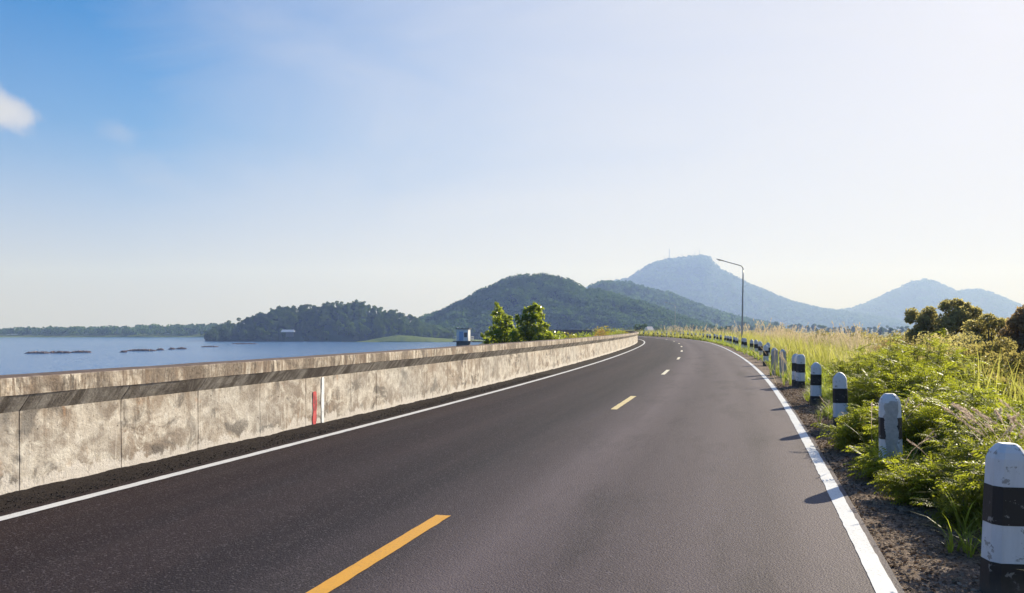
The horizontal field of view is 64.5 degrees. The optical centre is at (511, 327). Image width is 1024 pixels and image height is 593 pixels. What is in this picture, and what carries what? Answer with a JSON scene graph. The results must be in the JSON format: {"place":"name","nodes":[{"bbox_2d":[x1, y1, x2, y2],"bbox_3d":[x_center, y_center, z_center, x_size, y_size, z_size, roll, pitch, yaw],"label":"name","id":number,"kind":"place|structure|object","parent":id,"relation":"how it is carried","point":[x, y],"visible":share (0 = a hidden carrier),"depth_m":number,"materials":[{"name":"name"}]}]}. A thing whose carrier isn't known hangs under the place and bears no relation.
{"place":"outdoors","nodes":[
{"label":"outdoors","id":0,"kind":"place"},
{"bbox_2d":[0,332,219,336],"bbox_3d":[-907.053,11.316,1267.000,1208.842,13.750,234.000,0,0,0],"label":"shore","id":1,"kind":"structure","parent":0,"point":[123,335],"depth_m":1184.58,"materials":[{"name":"green plant"}]},
{"bbox_2d":[0,323,236,335],"bbox_3d":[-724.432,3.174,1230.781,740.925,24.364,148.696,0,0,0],"label":"treeline","id":2,"kind":"object","parent":1,"relation":"on","point":[175,329],"visible":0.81,"depth_m":1199.44,"materials":[{"name":"green plant"}]},
{"bbox_2d":[0,333,481,374],"bbox_3d":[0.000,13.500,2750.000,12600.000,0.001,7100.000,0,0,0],"label":"water","id":3,"kind":"structure","parent":0,"point":[105,353],"depth_m":482.72,"materials":[{"name":"blue liquid"}]},
{"bbox_2d":[24,351,49,353],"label":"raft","id":4,"kind":"object","parent":3,"relation":"on","point":[35,352],"visible":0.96,"depth_m":426.39,"materials":[{"name":"grey"}]},
{"bbox_2d":[71,350,91,352],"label":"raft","id":5,"kind":"object","parent":3,"relation":"on","point":[81,351],"visible":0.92,"depth_m":440.44,"materials":[{"name":"grey"}]},
{"bbox_2d":[127,349,156,350],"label":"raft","id":6,"kind":"object","parent":3,"relation":"on","point":[141,350],"visible":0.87,"depth_m":470.82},
{"bbox_2d":[205,308,415,341],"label":"island","id":7,"kind":"structure","parent":0,"point":[333,335],"depth_m":813.60,"materials":[{"name":"green plant"}]},
{"bbox_2d":[213,331,220,340],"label":"broadleaf tree","id":8,"kind":"object","parent":7,"relation":"on","point":[216,334],"visible":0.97,"depth_m":806.71,"materials":[{"name":"green plant"}]},
{"bbox_2d":[223,331,230,339],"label":"broadleaf tree","id":9,"kind":"object","parent":7,"relation":"on","point":[226,337],"visible":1,"depth_m":805.00,"materials":[{"name":"green plant"}]},
{"bbox_2d":[240,330,248,340],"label":"broadleaf tree","id":10,"kind":"object","parent":7,"relation":"on","point":[245,334],"visible":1,"depth_m":798.04,"materials":[{"name":"green plant"}]},
{"bbox_2d":[248,330,255,339],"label":"broadleaf tree","id":11,"kind":"object","parent":7,"relation":"on","point":[251,334],"visible":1,"depth_m":799.04,"materials":[{"name":"green plant"}]},
{"bbox_2d":[262,331,271,340],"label":"broadleaf tree","id":12,"kind":"object","parent":7,"relation":"on","point":[266,333],"visible":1,"depth_m":797.08,"materials":[{"name":"green plant"}]},
{"bbox_2d":[271,329,278,339],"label":"broadleaf tree","id":13,"kind":"object","parent":7,"relation":"on","point":[275,336],"visible":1,"depth_m":798.49,"materials":[{"name":"green plant"}]},
{"bbox_2d":[281,330,294,340],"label":"lodge","id":14,"kind":"structure","parent":7,"relation":"on","point":[289,333],"depth_m":790.94,"materials":[{"name":"concrete"}]},
{"bbox_2d":[366,329,375,339],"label":"broadleaf tree","id":15,"kind":"object","parent":7,"relation":"on","point":[370,337],"visible":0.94,"depth_m":805.35,"materials":[{"name":"green plant"}]},
{"bbox_2d":[432,330,439,337],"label":"broadleaf tree","id":16,"kind":"object","parent":7,"relation":"on","point":[435,333],"visible":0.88,"depth_m":811.77,"materials":[{"name":"green plant"}]},
{"bbox_2d":[444,331,451,338],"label":"broadleaf tree","id":17,"kind":"object","parent":7,"relation":"on","point":[446,336],"visible":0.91,"depth_m":814.64,"materials":[{"name":"green plant"}]},
{"bbox_2d":[0,339,642,513],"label":"shoulder","id":18,"kind":"object","parent":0,"point":[47,490],"visible":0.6,"depth_m":9.59},
{"bbox_2d":[1,374,549,511],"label":"gravel","id":19,"kind":"structure","parent":18,"relation":"on","point":[473,393],"depth_m":10.00,"materials":[{"name":"grey gravel"}]},
{"bbox_2d":[358,335,484,341],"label":"shore","id":20,"kind":"structure","parent":0,"point":[399,338],"depth_m":775.26,"materials":[{"name":"green plant"}]},
{"bbox_2d":[0,336,904,592],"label":"road","id":21,"kind":"structure","parent":0,"point":[650,464],"depth_m":6.73,"materials":[{"name":"grey asphalt"}]},
{"bbox_2d":[0,0,1023,328],"label":"sky","id":22,"kind":"structure","parent":0,"point":[163,162],"materials":[{"name":"blue"}]},
{"bbox_2d":[470,280,656,339],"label":"hill","id":23,"kind":"structure","parent":0,"point":[472,335],"depth_m":988.24,"materials":[{"name":"green plant"}]},
{"bbox_2d":[418,272,727,336],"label":"hill forest","id":24,"kind":"object","parent":23,"relation":"on","point":[460,313],"visible":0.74,"depth_m":982.47,"materials":[{"name":"green plant"}]},
{"bbox_2d":[478,329,996,344],"bbox_3d":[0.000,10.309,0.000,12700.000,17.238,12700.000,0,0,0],"label":"ground","id":25,"kind":"structure","parent":0,"point":[885,334],"depth_m":959.37,"materials":[{"name":"green plant"}]},
{"bbox_2d":[0,330,638,494],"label":"parapet wall","id":26,"kind":"structure","parent":25,"relation":"on","point":[57,426],"depth_m":9.96,"materials":[{"name":"concrete"}]},
{"bbox_2d":[453,327,473,345],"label":"pump house","id":27,"kind":"structure","parent":25,"relation":"on","point":[463,337],"depth_m":188.71,"materials":[{"name":"white paint"}]},
{"bbox_2d":[480,302,514,343],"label":"young tree","id":28,"kind":"object","parent":25,"relation":"on","point":[501,330],"visible":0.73,"depth_m":43.80,"materials":[{"name":"green plant"}]},
{"bbox_2d":[507,301,558,341],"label":"young tree","id":29,"kind":"object","parent":25,"relation":"on","point":[530,330],"visible":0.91,"depth_m":41.73,"materials":[{"name":"green plant"}]},
{"bbox_2d":[550,331,566,338],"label":"bush","id":30,"kind":"object","parent":25,"relation":"on","point":[559,337],"visible":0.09,"depth_m":47.19,"materials":[{"name":"green plant"}]},
{"bbox_2d":[595,326,613,335],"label":"bush","id":31,"kind":"object","parent":25,"relation":"on","point":[605,329],"visible":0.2,"depth_m":86.74,"materials":[{"name":"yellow plant"}]},
{"bbox_2d":[633,323,646,331],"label":"broadleaf tree","id":32,"kind":"object","parent":25,"relation":"on","point":[642,326],"visible":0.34,"depth_m":358.93,"materials":[{"name":"green plant"}]},
{"bbox_2d":[589,328,815,344],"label":"tall grass","id":33,"kind":"structure","parent":25,"relation":"on","point":[722,333],"depth_m":97.49,"materials":[{"name":"plant"}]},
{"bbox_2d":[708,324,717,333],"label":"broadleaf tree","id":34,"kind":"object","parent":25,"relation":"on","point":[711,326],"visible":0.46,"depth_m":703.49,"materials":[{"name":"green plant"}]},
{"bbox_2d":[664,318,863,347],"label":"plume grass","id":35,"kind":"structure","parent":25,"relation":"on","point":[756,329],"depth_m":73.24,"materials":[{"name":"beige plant"}]},
{"bbox_2d":[753,321,880,373],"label":"plume grass","id":36,"kind":"structure","parent":25,"relation":"on","point":[856,343],"depth_m":35.75,"materials":[{"name":"beige plant"}]},
{"bbox_2d":[816,332,838,347],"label":"scrub","id":37,"kind":"object","parent":25,"relation":"on","point":[827,337],"visible":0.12,"depth_m":70.04,"materials":[{"name":"beige plant"}]},
{"bbox_2d":[842,330,884,339],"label":"scrub","id":38,"kind":"object","parent":25,"relation":"on","point":[864,334],"visible":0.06,"depth_m":80.41,"materials":[{"name":"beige plant"}]},
{"bbox_2d":[852,332,882,342],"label":"scrub","id":39,"kind":"object","parent":25,"relation":"on","point":[870,336],"visible":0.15,"depth_m":65.96,"materials":[{"name":"beige plant"}]},
{"bbox_2d":[869,340,888,352],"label":"bush","id":40,"kind":"object","parent":25,"relation":"on","point":[875,347],"visible":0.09,"depth_m":39.95,"materials":[{"name":"green plant"}]},
{"bbox_2d":[737,329,1023,422],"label":"tall grass","id":41,"kind":"structure","parent":25,"relation":"on","point":[819,355],"depth_m":29.30,"materials":[{"name":"plant"}]},
{"bbox_2d":[877,327,884,334],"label":"broadleaf tree","id":42,"kind":"object","parent":25,"relation":"on","point":[881,331],"visible":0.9,"depth_m":719.21,"materials":[{"name":"green plant"}]},
{"bbox_2d":[865,337,903,350],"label":"bush","id":43,"kind":"object","parent":25,"relation":"on","point":[879,342],"visible":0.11,"depth_m":52.86,"materials":[{"name":"green plant"}]},
{"bbox_2d":[868,332,916,347],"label":"scrub","id":44,"kind":"object","parent":25,"relation":"on","point":[901,338],"visible":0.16,"depth_m":59.77,"materials":[{"name":"green plant"}]},
{"bbox_2d":[880,331,904,342],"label":"scrub","id":45,"kind":"object","parent":25,"relation":"on","point":[895,335],"visible":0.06,"depth_m":70.37,"materials":[{"name":"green plant"}]},
{"bbox_2d":[919,338,958,365],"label":"bush","id":46,"kind":"object","parent":25,"relation":"on","point":[942,350],"visible":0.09,"depth_m":29.90,"materials":[{"name":"green plant"}]},
{"bbox_2d":[911,331,969,357],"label":"bush","id":47,"kind":"object","parent":25,"relation":"on","point":[917,342],"visible":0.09,"depth_m":35.82,"materials":[{"name":"green plant"}]},
{"bbox_2d":[904,298,986,354],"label":"spreading tree","id":48,"kind":"object","parent":25,"relation":"on","point":[929,319],"visible":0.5,"depth_m":43.55,"materials":[{"name":"green plant"}]},
{"bbox_2d":[920,331,982,358],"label":"bush","id":49,"kind":"object","parent":25,"relation":"on","point":[961,342],"visible":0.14,"depth_m":33.30,"materials":[{"name":"green plant"}]},
{"bbox_2d":[956,313,1008,348],"bbox_3d":[22.350,2.728,37.849,2.447,6.944,3.168,0,0,-25],"label":"spreading tree","id":50,"kind":"object","parent":25,"relation":"on","point":[992,325],"visible":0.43,"depth_m":37.95,"materials":[{"name":"green plant"}]},
{"bbox_2d":[997,304,1023,360],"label":"russet tree","id":51,"kind":"object","parent":25,"relation":"on","point":[1014,323],"visible":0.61,"depth_m":29.82,"materials":[{"name":"brown plant"}]},
{"bbox_2d":[632,258,909,328],"bbox_3d":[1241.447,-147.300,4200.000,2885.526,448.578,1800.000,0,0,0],"label":"mountain","id":52,"kind":"structure","parent":0,"point":[728,293],"depth_m":3805.95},
{"bbox_2d":[585,254,912,328],"bbox_3d":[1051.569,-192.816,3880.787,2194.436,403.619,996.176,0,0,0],"label":"mountain forest","id":53,"kind":"object","parent":52,"relation":"on","point":[824,316],"visible":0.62,"depth_m":3831.49,"materials":[{"name":"blue plant"}]},
{"bbox_2d":[653,336,982,592],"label":"verge","id":54,"kind":"structure","parent":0,"point":[946,568],"depth_m":6.05,"materials":[{"name":"soil"}]},
{"bbox_2d":[638,331,713,340],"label":"verge grass","id":55,"kind":"structure","parent":54,"relation":"on","point":[685,336],"depth_m":122.97,"materials":[{"name":"green plant"}]},
{"bbox_2d":[717,259,743,338],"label":"street lamp","id":56,"kind":"object","parent":54,"relation":"on","point":[742,294],"visible":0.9,"depth_m":71.95,"materials":[{"name":"metal"}]},
{"bbox_2d":[754,340,757,350],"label":"guide post","id":57,"kind":"object","parent":54,"relation":"on","point":[755,345],"visible":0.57,"depth_m":43.63,"materials":[{"name":"black paint"}]},
{"bbox_2d":[758,341,762,354],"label":"guide post","id":58,"kind":"object","parent":54,"relation":"on","point":[760,349],"visible":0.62,"depth_m":39.82,"materials":[{"name":"white paint"}]},
{"bbox_2d":[763,345,768,365],"bbox_3d":[10.225,1.288,32.665,0.220,1.219,0.187,0,1,8],"label":"guide post","id":59,"kind":"object","parent":54,"relation":"on","point":[765,348],"visible":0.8,"depth_m":32.58,"materials":[{"name":"black paint"}]},
{"bbox_2d":[771,348,777,374],"bbox_3d":[8.450,1.261,26.105,0.220,1.237,0.187,0,1,4],"label":"guide post","id":60,"kind":"object","parent":54,"relation":"on","point":[774,356],"visible":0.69,"depth_m":26.02,"materials":[{"name":"black paint"}]},
{"bbox_2d":[760,346,790,375],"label":"foxtail clump","id":61,"kind":"object","parent":54,"relation":"on","point":[776,370],"visible":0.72,"depth_m":25.70,"materials":[{"name":"green plant"}]},
{"bbox_2d":[692,336,860,386],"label":"verge grass","id":62,"kind":"structure","parent":54,"relation":"on","point":[747,350],"depth_m":37.03,"materials":[{"name":"green plant"}]},
{"bbox_2d":[751,349,807,385],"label":"foxtail clump","id":63,"kind":"object","parent":54,"relation":"on","point":[781,367],"visible":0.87,"depth_m":21.28,"materials":[{"name":"green plant"}]},
{"bbox_2d":[779,349,786,377],"bbox_3d":[8.312,1.265,24.851,0.220,1.228,0.187,-2,-1,17],"label":"guide post","id":64,"kind":"object","parent":54,"relation":"on","point":[783,366],"visible":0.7,"depth_m":24.78,"materials":[{"name":"grey paint"}]},
{"bbox_2d":[792,354,797,385],"bbox_3d":[7.345,1.274,20.942,0.220,1.208,0.187,0,-2,-21],"label":"guide post","id":65,"kind":"object","parent":54,"relation":"on","point":[794,357],"visible":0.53,"depth_m":20.88,"materials":[{"name":"black paint"}]},
{"bbox_2d":[795,354,804,387],"bbox_3d":[7.354,1.292,20.667,0.220,1.236,0.187,1,1,-17],"label":"guide post","id":66,"kind":"object","parent":54,"relation":"on","point":[800,372],"visible":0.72,"depth_m":20.58,"materials":[{"name":"black paint"}]},
{"bbox_2d":[810,362,821,405],"bbox_3d":[6.022,1.286,16.068,0.220,1.208,0.187,1,1,18],"label":"guide post","id":67,"kind":"object","parent":54,"relation":"on","point":[816,382],"visible":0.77,"depth_m":15.99,"materials":[{"name":"black paint"}]},
{"bbox_2d":[814,395,829,424],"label":"foxtail clump","id":68,"kind":"object","parent":54,"relation":"on","point":[819,420],"visible":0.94,"depth_m":12.61,"materials":[{"name":"green plant"}]},
{"bbox_2d":[832,372,847,429],"bbox_3d":[4.942,1.278,12.191,0.220,1.220,0.187,-2,0,25],"label":"guide post","id":69,"kind":"object","parent":54,"relation":"on","point":[840,395],"visible":0.66,"depth_m":12.12,"materials":[{"name":"white paint"}]},
{"bbox_2d":[817,425,877,447],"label":"feathery shrub","id":70,"kind":"object","parent":54,"relation":"on","point":[831,437],"visible":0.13,"depth_m":10.28,"materials":[{"name":"green plant"}]},
{"bbox_2d":[820,345,899,395],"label":"feathery shrub","id":71,"kind":"object","parent":54,"relation":"on","point":[839,368],"visible":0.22,"depth_m":16.41,"materials":[{"name":"green plant"}]},
{"bbox_2d":[811,399,910,451],"bbox_3d":[4.338,1.231,10.043,1.162,0.696,1.026,0,0,0],"label":"feathery shrub","id":72,"kind":"object","parent":54,"relation":"on","point":[847,433],"visible":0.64,"depth_m":9.89,"materials":[{"name":"green plant"}]},
{"bbox_2d":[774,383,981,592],"bbox_3d":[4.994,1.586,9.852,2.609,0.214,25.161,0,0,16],"label":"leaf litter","id":73,"kind":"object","parent":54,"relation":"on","point":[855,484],"visible":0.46,"depth_m":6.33,"materials":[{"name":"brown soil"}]},
{"bbox_2d":[843,439,920,474],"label":"feathery shrub","id":74,"kind":"object","parent":54,"relation":"on","point":[865,450],"visible":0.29,"depth_m":8.74,"materials":[{"name":"green plant"}]},
{"bbox_2d":[839,397,925,452],"bbox_3d":[4.147,1.146,9.211,0.916,0.755,0.607,0,0,0],"label":"foxtail clump","id":75,"kind":"object","parent":54,"relation":"on","point":[877,426],"visible":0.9,"depth_m":9.20,"materials":[{"name":"green plant"}]},
{"bbox_2d":[845,446,922,481],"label":"feathery shrub","id":76,"kind":"object","parent":54,"relation":"on","point":[870,470],"visible":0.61,"depth_m":8.04,"materials":[{"name":"green plant"}]},
{"bbox_2d":[878,393,902,470],"bbox_3d":[3.884,1.289,8.314,0.220,1.230,0.187,-1,0,14],"label":"guide post","id":77,"kind":"object","parent":54,"relation":"on","point":[889,426],"visible":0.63,"depth_m":8.24,"materials":[{"name":"white paint"}]},
{"bbox_2d":[838,335,943,381],"bbox_3d":[7.368,0.897,16.017,1.994,1.526,2.121,0,0,0],"label":"feathery shrub","id":78,"kind":"object","parent":54,"relation":"on","point":[869,365],"visible":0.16,"depth_m":16.05,"materials":[{"name":"green plant"}]},
{"bbox_2d":[847,368,941,418],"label":"feathery shrub","id":79,"kind":"object","parent":54,"relation":"on","point":[875,389],"visible":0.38,"depth_m":12.34,"materials":[{"name":"green plant"}]},
{"bbox_2d":[831,346,964,401],"bbox_3d":[6.346,0.969,13.222,1.903,1.335,1.821,0,0,39],"label":"feathery shrub","id":80,"kind":"object","parent":54,"relation":"on","point":[904,365],"visible":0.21,"depth_m":13.30,"materials":[{"name":"green plant"}]},
{"bbox_2d":[865,395,950,446],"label":"feathery shrub","id":81,"kind":"object","parent":54,"relation":"on","point":[907,406],"visible":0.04,"depth_m":10.02,"materials":[{"name":"green plant"}]},
{"bbox_2d":[885,430,935,469],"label":"foxtail clump","id":82,"kind":"object","parent":54,"relation":"on","point":[915,447],"visible":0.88,"depth_m":7.93,"materials":[{"name":"beige plant"}]},
{"bbox_2d":[873,466,950,506],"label":"feathery shrub","id":83,"kind":"object","parent":54,"relation":"on","point":[905,490],"visible":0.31,"depth_m":6.94,"materials":[{"name":"green plant"}]},
{"bbox_2d":[867,458,957,508],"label":"feathery shrub","id":84,"kind":"object","parent":54,"relation":"on","point":[893,475],"visible":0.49,"depth_m":7.01,"materials":[{"name":"green plant"}]},
{"bbox_2d":[847,381,1003,444],"bbox_3d":[5.225,1.160,10.220,1.753,0.948,1.825,0,0,0],"label":"feathery shrub","id":85,"kind":"object","parent":54,"relation":"on","point":[909,409],"visible":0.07,"depth_m":10.04,"materials":[{"name":"green plant"}]},
{"bbox_2d":[897,451,972,507],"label":"feathery shrub","id":86,"kind":"object","parent":54,"relation":"on","point":[918,467],"visible":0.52,"depth_m":6.90,"materials":[{"name":"green plant"}]},
{"bbox_2d":[895,328,975,385],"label":"feathery shrub","id":87,"kind":"object","parent":54,"relation":"on","point":[939,355],"visible":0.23,"depth_m":15.44,"materials":[{"name":"green plant"}]},
{"bbox_2d":[860,392,1014,460],"bbox_3d":[4.918,1.188,9.142,1.845,0.906,1.660,0,0,0],"label":"feathery shrub","id":88,"kind":"object","parent":54,"relation":"on","point":[916,422],"visible":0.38,"depth_m":9.04,"materials":[{"name":"green plant"}]},
{"bbox_2d":[881,361,1007,404],"bbox_3d":[6.400,1.081,12.154,1.864,1.210,1.980,0,0,0],"label":"feathery shrub","id":89,"kind":"object","parent":54,"relation":"on","point":[916,374],"visible":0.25,"depth_m":12.03,"materials":[{"name":"green plant"}]},
{"bbox_2d":[909,471,982,531],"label":"feathery shrub","id":90,"kind":"object","parent":54,"relation":"on","point":[951,517],"visible":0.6,"depth_m":6.26,"materials":[{"name":"green plant"}]},
{"bbox_2d":[904,348,1019,399],"bbox_3d":[8.307,1.097,14.941,1.867,1.440,1.532,0,0,-26],"label":"feathery shrub","id":91,"kind":"object","parent":54,"relation":"on","point":[968,367],"visible":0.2,"depth_m":14.83,"materials":[{"name":"green plant"}]},
{"bbox_2d":[906,375,1023,439],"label":"feathery shrub","id":92,"kind":"object","parent":54,"relation":"on","point":[986,394],"visible":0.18,"depth_m":10.04,"materials":[{"name":"green plant"}]},
{"bbox_2d":[950,343,984,370],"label":"bush","id":93,"kind":"object","parent":54,"relation":"on","point":[968,352],"visible":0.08,"depth_m":23.52,"materials":[{"name":"green plant"}]},
{"bbox_2d":[915,414,1023,461],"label":"feathery shrub","id":94,"kind":"object","parent":54,"relation":"on","point":[952,436],"visible":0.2,"depth_m":7.98,"materials":[{"name":"green plant"}]},
{"bbox_2d":[932,424,1022,481],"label":"feathery shrub","id":95,"kind":"object","parent":54,"relation":"on","point":[965,451],"visible":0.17,"depth_m":7.12,"materials":[{"name":"green plant"}]},
{"bbox_2d":[933,399,1023,447],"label":"foxtail clump","id":96,"kind":"object","parent":54,"relation":"on","point":[970,415],"visible":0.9,"depth_m":7.25,"materials":[{"name":"beige plant"}]},
{"bbox_2d":[935,442,1023,520],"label":"feathery shrub","id":97,"kind":"object","parent":54,"relation":"on","point":[960,473],"visible":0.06,"depth_m":6.31,"materials":[{"name":"green plant"}]},
{"bbox_2d":[950,351,1023,378],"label":"bush","id":98,"kind":"object","parent":54,"relation":"on","point":[987,355],"visible":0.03,"depth_m":18.98,"materials":[{"name":"green plant"}]},
{"bbox_2d":[953,433,1023,501],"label":"feathery shrub","id":99,"kind":"object","parent":54,"relation":"on","point":[976,464],"visible":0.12,"depth_m":5.63,"materials":[{"name":"green plant"}]},
{"bbox_2d":[965,368,1018,409],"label":"bush","id":100,"kind":"object","parent":54,"relation":"on","point":[992,382],"visible":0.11,"depth_m":15.10,"materials":[{"name":"green plant"}]},
{"bbox_2d":[972,336,1021,370],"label":"bush","id":101,"kind":"object","parent":54,"relation":"on","point":[991,346],"visible":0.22,"depth_m":21.95,"materials":[{"name":"green plant"}]},
{"bbox_2d":[979,442,1023,592],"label":"guide post","id":102,"kind":"object","parent":54,"relation":"on","point":[1002,556],"visible":1,"depth_m":4.62,"materials":[{"name":"white paint"}]},
{"bbox_2d":[982,350,1023,400],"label":"bush","id":103,"kind":"object","parent":54,"relation":"on","point":[1014,362],"visible":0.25,"depth_m":17.02,"materials":[{"name":"green plant"}]},
{"bbox_2d":[783,369,1019,569],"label":"verge grass","id":104,"kind":"structure","parent":0,"point":[827,396],"depth_m":6.22,"materials":[{"name":"green plant"}]},
{"bbox_2d":[859,283,1015,328],"bbox_3d":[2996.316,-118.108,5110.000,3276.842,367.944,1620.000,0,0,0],"label":"mountain","id":105,"kind":"structure","parent":0,"point":[920,308],"depth_m":4761.05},
{"bbox_2d":[835,278,1021,320],"bbox_3d":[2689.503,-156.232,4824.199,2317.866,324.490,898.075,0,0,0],"label":"mountain forest","id":106,"kind":"object","parent":105,"relation":"on","point":[872,304],"visible":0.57,"depth_m":4843.02,"materials":[{"name":"blue plant"}]},
{"bbox_2d":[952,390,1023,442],"bbox_3d":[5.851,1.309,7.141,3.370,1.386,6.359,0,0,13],"label":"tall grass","id":107,"kind":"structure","parent":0,"point":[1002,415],"depth_m":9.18,"materials":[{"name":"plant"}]},
{"bbox_3d":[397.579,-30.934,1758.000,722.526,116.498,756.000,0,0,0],"label":"hill","id":108,"kind":"structure","parent":0,"visible":0},
{"bbox_2d":[587,280,779,331],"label":"hill forest","id":109,"kind":"object","parent":108,"relation":"on","point":[687,307],"visible":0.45,"depth_m":1650.08,"materials":[{"name":"plant"}]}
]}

